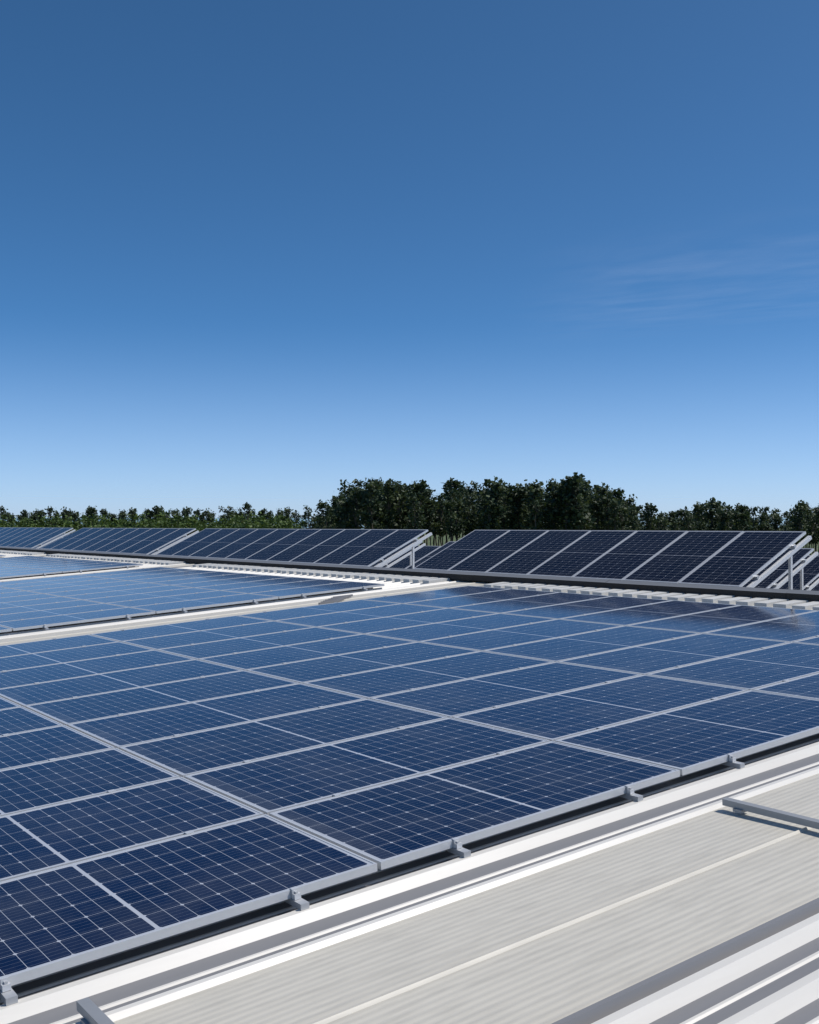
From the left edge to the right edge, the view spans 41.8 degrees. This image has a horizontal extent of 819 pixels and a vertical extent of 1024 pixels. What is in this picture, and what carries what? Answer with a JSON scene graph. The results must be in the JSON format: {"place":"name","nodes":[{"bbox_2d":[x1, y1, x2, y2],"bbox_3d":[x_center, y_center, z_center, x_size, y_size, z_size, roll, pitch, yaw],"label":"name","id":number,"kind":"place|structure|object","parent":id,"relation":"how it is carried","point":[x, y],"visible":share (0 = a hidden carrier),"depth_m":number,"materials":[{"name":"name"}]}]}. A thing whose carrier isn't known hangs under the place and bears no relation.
{"place":"outdoors","nodes":[
{"label":"outdoors","id":0,"kind":"place"},
{"bbox_2d":[318,594,352,604],"bbox_3d":[-1.110,1.319,16.206,0.266,0.091,1.054,0,-1,12],"label":"cable bundle","id":1,"kind":"object","parent":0,"point":[335,599],"visible":0.97,"depth_m":16.09,"materials":[{"name":"paint"}]},
{"bbox_2d":[0,0,818,528],"label":"sky","id":2,"kind":"structure","parent":0,"point":[269,255],"materials":[{"name":"blue"}]},
{"bbox_2d":[417,533,818,554],"bbox_3d":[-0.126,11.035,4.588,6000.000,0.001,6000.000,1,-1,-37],"label":"ground","id":3,"kind":"structure","parent":0,"point":[444,539],"depth_m":787.29,"materials":[{"name":"green plant"}]},
{"bbox_2d":[21,515,51,525],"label":"bush","id":4,"kind":"object","parent":3,"relation":"on","point":[33,521],"visible":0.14,"depth_m":395.05,"materials":[{"name":"green plant"}]},
{"bbox_2d":[44,514,72,527],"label":"broadleaf tree","id":5,"kind":"object","parent":3,"relation":"on","point":[56,518],"visible":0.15,"depth_m":385.78,"materials":[{"name":"green plant"}]},
{"bbox_2d":[60,506,71,520],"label":"tree","id":6,"kind":"object","parent":3,"relation":"on","point":[65,511],"visible":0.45,"depth_m":444.82,"materials":[{"name":"green plant"}]},
{"bbox_2d":[68,513,92,529],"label":"bush","id":7,"kind":"object","parent":3,"relation":"on","point":[82,520],"visible":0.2,"depth_m":397.78,"materials":[{"name":"green plant"}]},
{"bbox_2d":[89,513,121,526],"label":"bush","id":8,"kind":"object","parent":3,"relation":"on","point":[116,521],"visible":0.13,"depth_m":386.62,"materials":[{"name":"green plant"}]},
{"bbox_2d":[131,519,152,527],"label":"bush","id":9,"kind":"object","parent":3,"relation":"on","point":[140,522],"visible":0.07,"depth_m":354.41,"materials":[{"name":"green plant"}]},
{"bbox_2d":[124,512,162,527],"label":"bush","id":10,"kind":"object","parent":3,"relation":"on","point":[143,520],"visible":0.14,"depth_m":394.22,"materials":[{"name":"green plant"}]},
{"bbox_2d":[147,520,170,527],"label":"bush","id":11,"kind":"object","parent":3,"relation":"on","point":[161,523],"visible":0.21,"depth_m":380.97,"materials":[{"name":"green plant"}]},
{"bbox_2d":[157,510,179,521],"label":"bush","id":12,"kind":"object","parent":3,"relation":"on","point":[163,515],"visible":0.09,"depth_m":430.59,"materials":[{"name":"green plant"}]},
{"bbox_2d":[181,519,207,534],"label":"bush","id":13,"kind":"object","parent":3,"relation":"on","point":[197,523],"visible":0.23,"depth_m":354.52,"materials":[{"name":"green plant"}]},
{"bbox_2d":[200,508,212,524],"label":"tree","id":14,"kind":"object","parent":3,"relation":"on","point":[205,513],"visible":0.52,"depth_m":460.36,"materials":[{"name":"green plant"}]},
{"bbox_2d":[196,518,223,527],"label":"bush","id":15,"kind":"object","parent":3,"relation":"on","point":[213,524],"visible":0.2,"depth_m":401.04,"materials":[{"name":"green plant"}]},
{"bbox_2d":[216,506,234,522],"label":"tree","id":16,"kind":"object","parent":3,"relation":"on","point":[228,512],"visible":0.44,"depth_m":457.83,"materials":[{"name":"green plant"}]},
{"bbox_2d":[242,502,252,521],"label":"tree","id":17,"kind":"object","parent":3,"relation":"on","point":[247,507],"visible":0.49,"depth_m":449.81,"materials":[{"name":"green plant"}]},
{"bbox_2d":[235,518,261,528],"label":"bush","id":18,"kind":"object","parent":3,"relation":"on","point":[250,526],"visible":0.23,"depth_m":352.31,"materials":[{"name":"green plant"}]},
{"bbox_2d":[231,511,274,524],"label":"bush","id":19,"kind":"object","parent":3,"relation":"on","point":[255,518],"visible":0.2,"depth_m":405.05,"materials":[{"name":"green plant"}]},
{"bbox_2d":[256,514,287,527],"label":"bush","id":20,"kind":"object","parent":3,"relation":"on","point":[269,521],"visible":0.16,"depth_m":398.75,"materials":[{"name":"green plant"}]},
{"bbox_2d":[259,520,287,528],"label":"bush","id":21,"kind":"object","parent":3,"relation":"on","point":[280,526],"visible":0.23,"depth_m":354.89,"materials":[{"name":"green plant"}]},
{"bbox_2d":[268,514,300,528],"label":"bush","id":22,"kind":"object","parent":3,"relation":"on","point":[281,518],"visible":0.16,"depth_m":428.69,"materials":[{"name":"green plant"}]},
{"bbox_2d":[301,505,319,528],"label":"tree","id":23,"kind":"object","parent":3,"relation":"on","point":[307,514],"visible":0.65,"depth_m":327.71,"materials":[{"name":"green plant"}]},
{"bbox_2d":[314,499,328,528],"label":"tree","id":24,"kind":"object","parent":3,"relation":"on","point":[321,505],"visible":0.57,"depth_m":338.79,"materials":[{"name":"green plant"}]},
{"bbox_2d":[314,504,334,528],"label":"tree","id":25,"kind":"object","parent":3,"relation":"on","point":[327,508],"visible":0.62,"depth_m":299.75,"materials":[{"name":"green plant"}]},
{"bbox_2d":[322,511,337,528],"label":"tree","id":26,"kind":"object","parent":3,"relation":"on","point":[333,516],"visible":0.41,"depth_m":310.13,"materials":[{"name":"green plant"}]},
{"bbox_2d":[334,499,350,528],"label":"tree","id":27,"kind":"object","parent":3,"relation":"on","point":[342,506],"visible":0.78,"depth_m":303.77,"materials":[{"name":"green plant"}]},
{"bbox_2d":[331,479,365,525],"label":"tree","id":28,"kind":"object","parent":3,"relation":"on","point":[358,484],"visible":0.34,"depth_m":328.89,"materials":[{"name":"green plant"}]},
{"bbox_2d":[341,487,368,528],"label":"tree","id":29,"kind":"object","parent":3,"relation":"on","point":[354,523],"visible":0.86,"depth_m":302.01,"materials":[{"name":"green plant"}]},
{"bbox_2d":[356,478,386,528],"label":"tree","id":30,"kind":"object","parent":3,"relation":"on","point":[366,501],"visible":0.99,"depth_m":299.77,"materials":[{"name":"green plant"}]},
{"bbox_2d":[361,497,388,528],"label":"tree","id":31,"kind":"object","parent":3,"relation":"on","point":[382,525],"visible":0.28,"depth_m":305.64,"materials":[{"name":"green plant"}]},
{"bbox_2d":[376,478,400,528],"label":"tree","id":32,"kind":"object","parent":3,"relation":"on","point":[388,490],"visible":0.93,"depth_m":307.61,"materials":[{"name":"green plant"}]},
{"bbox_2d":[390,480,409,529],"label":"tree","id":33,"kind":"object","parent":3,"relation":"on","point":[400,522],"visible":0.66,"depth_m":311.31,"materials":[{"name":"green plant"}]},
{"bbox_2d":[396,480,424,528],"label":"tree","id":34,"kind":"object","parent":3,"relation":"on","point":[402,502],"visible":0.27,"depth_m":315.00,"materials":[{"name":"green plant"}]},
{"bbox_2d":[405,490,425,528],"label":"tree","id":35,"kind":"object","parent":3,"relation":"on","point":[415,522],"visible":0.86,"depth_m":299.95,"materials":[{"name":"green plant"}]},
{"bbox_2d":[403,479,437,544],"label":"tree","id":36,"kind":"object","parent":3,"relation":"on","point":[420,487],"visible":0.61,"depth_m":305.06,"materials":[{"name":"green plant"}]},
{"bbox_2d":[421,485,435,545],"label":"tree","id":37,"kind":"object","parent":3,"relation":"on","point":[430,493],"visible":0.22,"depth_m":346.48,"materials":[{"name":"green plant"}]},
{"bbox_2d":[422,495,438,545],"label":"tree","id":38,"kind":"object","parent":3,"relation":"on","point":[430,516],"visible":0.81,"depth_m":305.83,"materials":[{"name":"green plant"}]},
{"bbox_2d":[431,500,449,545],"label":"tree","id":39,"kind":"object","parent":3,"relation":"on","point":[441,530],"visible":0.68,"depth_m":314.80,"materials":[{"name":"green plant"}]},
{"bbox_2d":[432,493,448,545],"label":"tree","id":40,"kind":"object","parent":3,"relation":"on","point":[440,499],"visible":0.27,"depth_m":327.50,"materials":[{"name":"green plant"}]},
{"bbox_2d":[443,499,458,540],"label":"tree","id":41,"kind":"object","parent":3,"relation":"on","point":[452,527],"visible":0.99,"depth_m":299.50,"materials":[{"name":"green plant"}]},
{"bbox_2d":[444,477,463,540],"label":"tree","id":42,"kind":"object","parent":3,"relation":"on","point":[454,484],"visible":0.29,"depth_m":359.20,"materials":[{"name":"green plant"}]},
{"bbox_2d":[445,497,467,540],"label":"tree","id":43,"kind":"object","parent":3,"relation":"on","point":[460,529],"visible":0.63,"depth_m":304.78,"materials":[{"name":"green plant"}]},
{"bbox_2d":[447,488,467,537],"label":"tree","id":44,"kind":"object","parent":3,"relation":"on","point":[452,492],"visible":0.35,"depth_m":329.24,"materials":[{"name":"green plant"}]},
{"bbox_2d":[460,481,478,519],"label":"tree","id":45,"kind":"object","parent":3,"relation":"on","point":[471,489],"visible":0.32,"depth_m":364.21,"materials":[{"name":"green plant"}]},
{"bbox_2d":[461,490,479,534],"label":"tree","id":46,"kind":"object","parent":3,"relation":"on","point":[473,516],"visible":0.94,"depth_m":307.30,"materials":[{"name":"green plant"}]},
{"bbox_2d":[475,488,500,529],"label":"tree","id":47,"kind":"object","parent":3,"relation":"on","point":[491,496],"visible":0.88,"depth_m":297.45,"materials":[{"name":"green plant"}]},
{"bbox_2d":[473,484,503,529],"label":"tree","id":48,"kind":"object","parent":3,"relation":"on","point":[478,514],"visible":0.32,"depth_m":309.85,"materials":[{"name":"green plant"}]},
{"bbox_2d":[482,476,512,529],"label":"tree","id":49,"kind":"object","parent":3,"relation":"on","point":[498,488],"visible":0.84,"depth_m":298.68,"materials":[{"name":"green plant"}]},
{"bbox_2d":[494,483,512,529],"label":"tree","id":50,"kind":"object","parent":3,"relation":"on","point":[502,523],"visible":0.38,"depth_m":308.21,"materials":[{"name":"green plant"}]},
{"bbox_2d":[507,493,522,527],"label":"tree","id":51,"kind":"object","parent":3,"relation":"on","point":[512,504],"visible":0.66,"depth_m":306.13,"materials":[{"name":"green plant"}]},
{"bbox_2d":[505,483,529,529],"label":"tree","id":52,"kind":"object","parent":3,"relation":"on","point":[520,494],"visible":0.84,"depth_m":304.61,"materials":[{"name":"green plant"}]},
{"bbox_2d":[520,479,548,529],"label":"tree","id":53,"kind":"object","parent":3,"relation":"on","point":[531,489],"visible":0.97,"depth_m":298.51,"materials":[{"name":"green plant"}]},
{"bbox_2d":[526,491,544,529],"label":"tree","id":54,"kind":"object","parent":3,"relation":"on","point":[542,523],"visible":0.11,"depth_m":308.31,"materials":[{"name":"green plant"}]},
{"bbox_2d":[540,478,558,528],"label":"tree","id":55,"kind":"object","parent":3,"relation":"on","point":[547,488],"visible":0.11,"depth_m":336.49,"materials":[{"name":"green plant"}]},
{"bbox_2d":[537,483,568,529],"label":"tree","id":56,"kind":"object","parent":3,"relation":"on","point":[551,525],"visible":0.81,"depth_m":301.60,"materials":[{"name":"green plant"}]},
{"bbox_2d":[542,481,565,529],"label":"tree","id":57,"kind":"object","parent":3,"relation":"on","point":[553,483],"visible":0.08,"depth_m":309.12,"materials":[{"name":"green plant"}]},
{"bbox_2d":[552,483,581,529],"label":"tree","id":58,"kind":"object","parent":3,"relation":"on","point":[564,494],"visible":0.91,"depth_m":299.46,"materials":[{"name":"green plant"}]},
{"bbox_2d":[561,472,595,529],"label":"tree","id":59,"kind":"object","parent":3,"relation":"on","point":[574,480],"visible":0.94,"depth_m":298.06,"materials":[{"name":"green plant"}]},
{"bbox_2d":[564,487,596,529],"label":"tree","id":60,"kind":"object","parent":3,"relation":"on","point":[587,511],"visible":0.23,"depth_m":301.82,"materials":[{"name":"green plant"}]},
{"bbox_2d":[588,492,604,529],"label":"tree","id":61,"kind":"object","parent":3,"relation":"on","point":[596,498],"visible":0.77,"depth_m":307.76,"materials":[{"name":"green plant"}]},
{"bbox_2d":[591,483,612,526],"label":"tree","id":62,"kind":"object","parent":3,"relation":"on","point":[605,491],"visible":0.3,"depth_m":330.05,"materials":[{"name":"green plant"}]},
{"bbox_2d":[596,492,621,529],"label":"tree","id":63,"kind":"object","parent":3,"relation":"on","point":[604,503],"visible":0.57,"depth_m":305.60,"materials":[{"name":"green plant"}]},
{"bbox_2d":[605,497,622,529],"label":"tree","id":64,"kind":"object","parent":3,"relation":"on","point":[615,507],"visible":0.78,"depth_m":298.53,"materials":[{"name":"green plant"}]},
{"bbox_2d":[609,488,624,528],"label":"tree","id":65,"kind":"object","parent":3,"relation":"on","point":[618,493],"visible":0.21,"depth_m":365.22,"materials":[{"name":"green plant"}]},
{"bbox_2d":[612,507,633,530],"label":"tree","id":66,"kind":"object","parent":3,"relation":"on","point":[624,524],"visible":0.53,"depth_m":302.34,"materials":[{"name":"green plant"}]},
{"bbox_2d":[623,494,637,518],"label":"tree","id":67,"kind":"object","parent":3,"relation":"on","point":[629,500],"visible":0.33,"depth_m":362.59,"materials":[{"name":"green plant"}]},
{"bbox_2d":[626,507,640,530],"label":"tree","id":68,"kind":"object","parent":3,"relation":"on","point":[634,512],"visible":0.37,"depth_m":307.90,"materials":[{"name":"green plant"}]},
{"bbox_2d":[627,515,641,530],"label":"tree","id":69,"kind":"object","parent":3,"relation":"on","point":[631,521],"visible":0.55,"depth_m":297.20,"materials":[{"name":"green plant"}]},
{"bbox_2d":[638,502,656,530],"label":"tree","id":70,"kind":"object","parent":3,"relation":"on","point":[642,515],"visible":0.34,"depth_m":333.34,"materials":[{"name":"green plant"}]},
{"bbox_2d":[643,503,657,530],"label":"tree","id":71,"kind":"object","parent":3,"relation":"on","point":[651,508],"visible":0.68,"depth_m":308.67,"materials":[{"name":"green plant"}]},
{"bbox_2d":[656,518,674,530],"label":"tree","id":72,"kind":"object","parent":3,"relation":"on","point":[663,523],"visible":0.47,"depth_m":290.93,"materials":[{"name":"green plant"}]},
{"bbox_2d":[670,517,683,530],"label":"tree","id":73,"kind":"object","parent":3,"relation":"on","point":[673,526],"visible":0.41,"depth_m":297.14,"materials":[{"name":"green plant"}]},
{"bbox_2d":[673,506,692,530],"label":"tree","id":74,"kind":"object","parent":3,"relation":"on","point":[680,513],"visible":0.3,"depth_m":348.38,"materials":[{"name":"green plant"}]},
{"bbox_2d":[682,510,697,530],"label":"tree","id":75,"kind":"object","parent":3,"relation":"on","point":[688,521],"visible":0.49,"depth_m":292.94,"materials":[{"name":"green plant"}]},
{"bbox_2d":[691,502,703,525],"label":"tree","id":76,"kind":"object","parent":3,"relation":"on","point":[695,511],"visible":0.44,"depth_m":333.35,"materials":[{"name":"green plant"}]},
{"bbox_2d":[696,497,725,530],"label":"tree","id":77,"kind":"object","parent":3,"relation":"on","point":[713,509],"visible":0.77,"depth_m":305.50,"materials":[{"name":"green plant"}]},
{"bbox_2d":[714,508,731,530],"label":"tree","id":78,"kind":"object","parent":3,"relation":"on","point":[725,514],"visible":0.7,"depth_m":301.67,"materials":[{"name":"green plant"}]},
{"bbox_2d":[729,511,746,530],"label":"tree","id":79,"kind":"object","parent":3,"relation":"on","point":[735,515],"visible":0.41,"depth_m":292.18,"materials":[{"name":"green plant"}]},
{"bbox_2d":[736,511,752,530],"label":"tree","id":80,"kind":"object","parent":3,"relation":"on","point":[745,518],"visible":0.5,"depth_m":288.53,"materials":[{"name":"green plant"}]},
{"bbox_2d":[746,506,759,530],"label":"tree","id":81,"kind":"object","parent":3,"relation":"on","point":[754,513],"visible":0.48,"depth_m":331.91,"materials":[{"name":"green plant"}]},
{"bbox_2d":[756,512,768,530],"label":"tree","id":82,"kind":"object","parent":3,"relation":"on","point":[762,517],"visible":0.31,"depth_m":317.38,"materials":[{"name":"green plant"}]},
{"bbox_2d":[757,506,773,527],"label":"tree","id":83,"kind":"object","parent":3,"relation":"on","point":[765,509],"visible":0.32,"depth_m":353.95,"materials":[{"name":"green plant"}]},
{"bbox_2d":[770,513,782,530],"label":"tree","id":84,"kind":"object","parent":3,"relation":"on","point":[777,519],"visible":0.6,"depth_m":299.98,"materials":[{"name":"green plant"}]},
{"bbox_2d":[787,502,808,541],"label":"tree","id":85,"kind":"object","parent":3,"relation":"on","point":[800,511],"visible":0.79,"depth_m":286.86,"materials":[{"name":"green plant"}]},
{"bbox_2d":[790,500,813,542],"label":"tree","id":86,"kind":"object","parent":3,"relation":"on","point":[806,514],"visible":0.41,"depth_m":292.36,"materials":[{"name":"green plant"}]},
{"bbox_2d":[805,515,818,551],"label":"tree","id":87,"kind":"object","parent":3,"relation":"on","point":[814,537],"visible":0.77,"depth_m":294.26,"materials":[{"name":"green plant"}]},
{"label":"building walls","id":88,"kind":"object","parent":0,"visible":0},
{"bbox_2d":[0,553,818,1023],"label":"roof sheeting","id":89,"kind":"object","parent":88,"relation":"on","point":[688,899],"visible":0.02,"depth_m":4.09,"materials":[{"name":"paint"}]},
{"bbox_2d":[0,527,75,548],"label":"solar panel array","id":90,"kind":"object","parent":89,"relation":"on","point":[22,537],"visible":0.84,"depth_m":40.27,"materials":[{"name":"glass"}]},
{"bbox_2d":[0,556,142,578],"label":"solar panel array","id":91,"kind":"object","parent":89,"relation":"on","point":[19,566],"visible":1,"depth_m":27.73,"materials":[{"name":"glass"}]},
{"bbox_2d":[40,528,198,554],"bbox_3d":[-9.381,0.994,33.776,1.642,0.976,9.250,1,-1,-37],"label":"solar panel array","id":92,"kind":"object","parent":89,"relation":"on","point":[147,541],"visible":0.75,"depth_m":32.92,"materials":[{"name":"glass"}]},
{"bbox_2d":[0,567,383,632],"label":"solar panel array","id":93,"kind":"object","parent":89,"relation":"on","point":[43,603],"visible":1,"depth_m":18.29,"materials":[{"name":"glass"}]},
{"bbox_2d":[156,528,431,568],"bbox_3d":[-3.233,0.890,25.475,1.642,0.976,10.270,1,-1,-37],"label":"solar panel array","id":94,"kind":"object","parent":89,"relation":"on","point":[361,547],"visible":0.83,"depth_m":24.27,"materials":[{"name":"glass"}]},
{"bbox_2d":[370,541,425,567],"bbox_3d":[-3.273,1.241,31.490,1.642,0.890,10.270,1,-1,-37],"label":"mounting frame","id":95,"kind":"object","parent":89,"relation":"on","point":[402,557],"visible":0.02,"depth_m":27.55,"materials":[{"name":"metal"}]},
{"bbox_2d":[0,546,818,601],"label":"ridge cap","id":96,"kind":"object","parent":89,"relation":"on","point":[792,594],"visible":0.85,"depth_m":17.44,"materials":[{"name":"grey metal"}]},
{"bbox_2d":[0,586,818,1005],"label":"solar panel array","id":97,"kind":"object","parent":89,"relation":"on","point":[160,782],"visible":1,"depth_m":7.07,"materials":[{"name":"glass"}]},
{"bbox_2d":[0,550,818,610],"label":"ridge closure blocks","id":98,"kind":"structure","parent":89,"relation":"on","point":[763,602],"depth_m":16.68,"materials":[{"name":"grey metal"}]},
{"bbox_2d":[383,546,440,568],"bbox_3d":[-1.432,1.517,34.965,1.642,0.890,10.270,1,-1,-37],"label":"solar panel array","id":99,"kind":"object","parent":89,"relation":"on","point":[419,554],"visible":0.03,"depth_m":32.91,"materials":[{"name":"glass"}]},
{"bbox_2d":[76,797,818,1023],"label":"skylight guard rails","id":100,"kind":"object","parent":89,"relation":"on","point":[89,1010],"visible":1,"depth_m":5.03,"materials":[{"name":"metal"}]},
{"bbox_2d":[413,530,811,588],"bbox_3d":[2.802,0.787,17.328,1.642,0.976,7.210,1,-1,-37],"label":"solar panel array","id":101,"kind":"object","parent":89,"relation":"on","point":[732,558],"visible":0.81,"depth_m":16.48,"materials":[{"name":"glass"}]},
{"bbox_2d":[406,541,818,589],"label":"mounting frame","id":102,"kind":"object","parent":89,"relation":"on","point":[779,573],"visible":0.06,"depth_m":18.52,"materials":[{"name":"metal"}]},
{"bbox_2d":[770,555,818,589],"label":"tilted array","id":103,"kind":"object","parent":89,"relation":"on","point":[810,571],"visible":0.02,"depth_m":21.93,"materials":[{"name":"metal"}]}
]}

